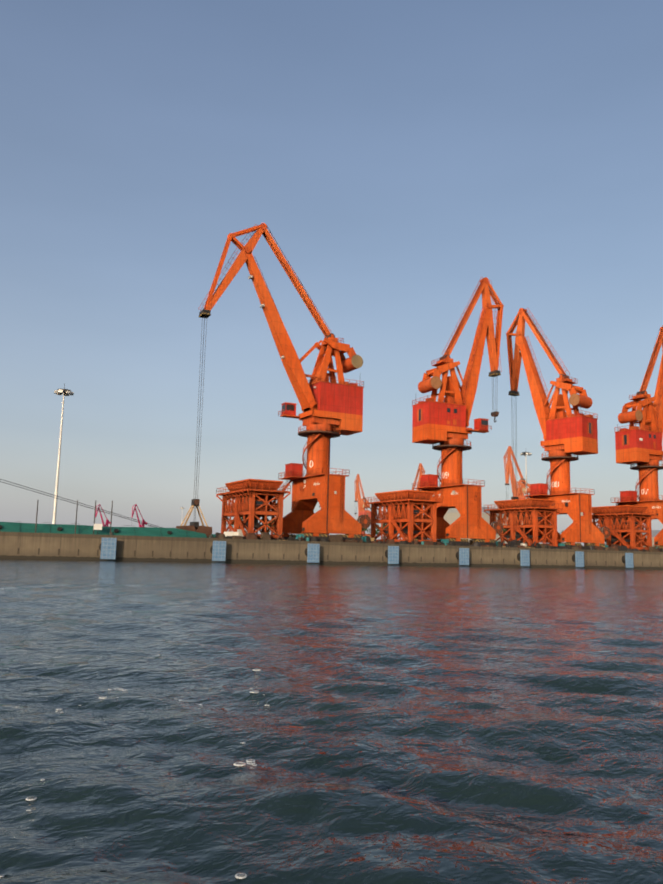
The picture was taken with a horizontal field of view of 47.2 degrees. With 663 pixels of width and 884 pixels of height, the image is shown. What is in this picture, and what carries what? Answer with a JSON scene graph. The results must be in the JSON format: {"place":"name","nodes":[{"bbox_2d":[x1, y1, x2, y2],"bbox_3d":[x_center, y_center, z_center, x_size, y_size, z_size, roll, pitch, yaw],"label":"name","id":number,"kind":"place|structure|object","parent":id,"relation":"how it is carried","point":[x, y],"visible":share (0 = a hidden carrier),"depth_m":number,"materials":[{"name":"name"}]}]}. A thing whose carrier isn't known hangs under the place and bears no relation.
{"place":"outdoors","nodes":[
{"label":"outdoors","id":0,"kind":"place"},
{"bbox_2d":[0,559,662,883],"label":"sea waves","id":1,"kind":"object","parent":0,"point":[414,724],"visible":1,"depth_m":10.62,"materials":[{"name":"blue liquid"}]},
{"bbox_2d":[0,669,269,878],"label":"sea foam bubbles","id":2,"kind":"object","parent":1,"relation":"on","point":[236,876],"visible":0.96,"depth_m":8.78,"materials":[{"name":"white liquid"}]},
{"bbox_2d":[0,532,662,568],"bbox_3d":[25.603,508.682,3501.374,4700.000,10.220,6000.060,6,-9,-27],"label":"quay wall","id":3,"kind":"structure","parent":0,"point":[43,546],"depth_m":140.51,"materials":[{"name":"concrete"}]},
{"bbox_2d":[52,383,73,523],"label":"light pole","id":4,"kind":"object","parent":3,"relation":"on","point":[65,392],"visible":0.81,"depth_m":150.60,"materials":[{"name":"white metal"}]},
{"bbox_2d":[0,479,162,527],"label":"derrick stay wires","id":5,"kind":"object","parent":3,"relation":"on","point":[78,504],"visible":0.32,"depth_m":132.96,"materials":[{"name":"metal"}]},
{"bbox_2d":[95,504,109,526],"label":"crane","id":6,"kind":"object","parent":3,"relation":"on","point":[107,521],"visible":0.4,"depth_m":956.86,"materials":[{"name":"paint"}]},
{"bbox_2d":[0,500,237,537],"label":"stockpile tarps","id":7,"kind":"object","parent":3,"relation":"on","point":[95,529],"visible":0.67,"depth_m":130.47,"materials":[{"name":"green fabric"}]},
{"bbox_2d":[131,504,147,526],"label":"crane","id":8,"kind":"object","parent":3,"relation":"on","point":[143,520],"visible":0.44,"depth_m":931.77,"materials":[{"name":"paint"}]},
{"bbox_2d":[216,479,290,538],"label":"hopper","id":9,"kind":"object","parent":3,"relation":"on","point":[252,504],"visible":0.96,"depth_m":143.99,"materials":[{"name":"orange paint"}]},
{"bbox_2d":[245,428,370,541],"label":"crane base","id":10,"kind":"object","parent":3,"relation":"on","point":[320,484],"visible":0.83,"depth_m":153.07,"materials":[{"name":"orange paint"}]},
{"bbox_2d":[176,223,363,537],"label":"crane jib","id":11,"kind":"object","parent":10,"relation":"on","point":[333,408],"visible":0.98,"depth_m":156.51,"materials":[{"name":"orange paint"}]},
{"bbox_2d":[0,528,662,567],"bbox_3d":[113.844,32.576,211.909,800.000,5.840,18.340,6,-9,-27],"label":"dock fenders","id":12,"kind":"object","parent":3,"relation":"on","point":[107,547],"visible":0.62,"depth_m":150.54,"materials":[{"name":"blue paint"},{"name":"black rubber"},{"name":"dark steel"}]},
{"bbox_2d":[365,490,442,542],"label":"hopper","id":13,"kind":"object","parent":3,"relation":"on","point":[405,513],"visible":0.96,"depth_m":160.81,"materials":[{"name":"orange paint"}]},
{"bbox_2d":[385,444,502,546],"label":"crane base","id":14,"kind":"object","parent":3,"relation":"on","point":[465,501],"visible":0.81,"depth_m":167.21,"materials":[{"name":"orange paint"}]},
{"bbox_2d":[412,277,503,450],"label":"crane jib","id":15,"kind":"object","parent":14,"relation":"on","point":[443,421],"visible":0.98,"depth_m":173.74,"materials":[{"name":"orange paint"}]},
{"bbox_2d":[484,498,562,546],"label":"hopper","id":16,"kind":"object","parent":3,"relation":"on","point":[526,520],"visible":0.92,"depth_m":175.87,"materials":[{"name":"orange paint"}]},
{"bbox_2d":[520,452,531,498],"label":"light pole","id":17,"kind":"object","parent":3,"relation":"on","point":[526,453],"visible":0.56,"depth_m":248.88,"materials":[{"name":"white metal"}]},
{"bbox_2d":[500,454,609,547],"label":"crane base","id":18,"kind":"object","parent":3,"relation":"on","point":[582,527],"visible":0.71,"depth_m":181.23,"materials":[{"name":"orange paint"}]},
{"bbox_2d":[506,308,597,499],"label":"crane jib","id":19,"kind":"object","parent":18,"relation":"on","point":[568,433],"visible":0.94,"depth_m":188.84,"materials":[{"name":"orange paint"}]},
{"bbox_2d":[584,505,656,549],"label":"hopper","id":20,"kind":"object","parent":3,"relation":"on","point":[621,522],"visible":0.67,"depth_m":189.33,"materials":[{"name":"orange paint"}]},
{"bbox_2d":[611,465,662,549],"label":"crane base","id":21,"kind":"object","parent":3,"relation":"on","point":[648,491],"visible":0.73,"depth_m":199.82,"materials":[{"name":"orange paint"}]},
{"bbox_2d":[614,325,662,469],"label":"crane jib","id":22,"kind":"object","parent":21,"relation":"on","point":[641,447],"visible":0.98,"depth_m":200.97,"materials":[{"name":"orange paint"}]},
{"bbox_2d":[0,0,662,545],"label":"sky","id":23,"kind":"structure","parent":0,"point":[400,156],"materials":[{"name":"blue"}]},
{"bbox_2d":[354,531,370,536],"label":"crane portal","id":24,"kind":"object","parent":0,"point":[363,533],"visible":0.1,"depth_m":633.06,"materials":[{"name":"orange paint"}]},
{"bbox_2d":[354,474,370,517],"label":"crane jib","id":25,"kind":"object","parent":24,"relation":"on","point":[362,506],"visible":0.83,"depth_m":640.98,"materials":[{"name":"orange metal"}]},
{"bbox_2d":[370,524,388,533],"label":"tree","id":26,"kind":"object","parent":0,"point":[377,530],"visible":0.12,"depth_m":299.68,"materials":[{"name":"green plant"}]},
{"bbox_2d":[444,507,525,543],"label":"warehouse","id":27,"kind":"structure","parent":0,"point":[452,515],"depth_m":396.98,"materials":[{"name":"grey metal"}]},
{"bbox_2d":[642,530,660,546],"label":"warehouse","id":28,"kind":"structure","parent":0,"point":[655,533],"depth_m":405.70,"materials":[{"name":"grey metal"}]},
{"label":"portal crane","id":29,"kind":"object","parent":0,"visible":0},
{"bbox_2d":[412,463,424,489],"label":"crane jib","id":30,"kind":"object","parent":29,"relation":"on","point":[420,468],"visible":0.19,"depth_m":560.21,"materials":[{"name":"orange metal"}]},
{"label":"portal crane","id":31,"kind":"object","parent":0,"visible":0},
{"bbox_2d":[503,446,529,498],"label":"crane jib","id":32,"kind":"object","parent":31,"relation":"on","point":[517,489],"visible":0.5,"depth_m":455.50,"materials":[{"name":"orange metal"}]}
]}

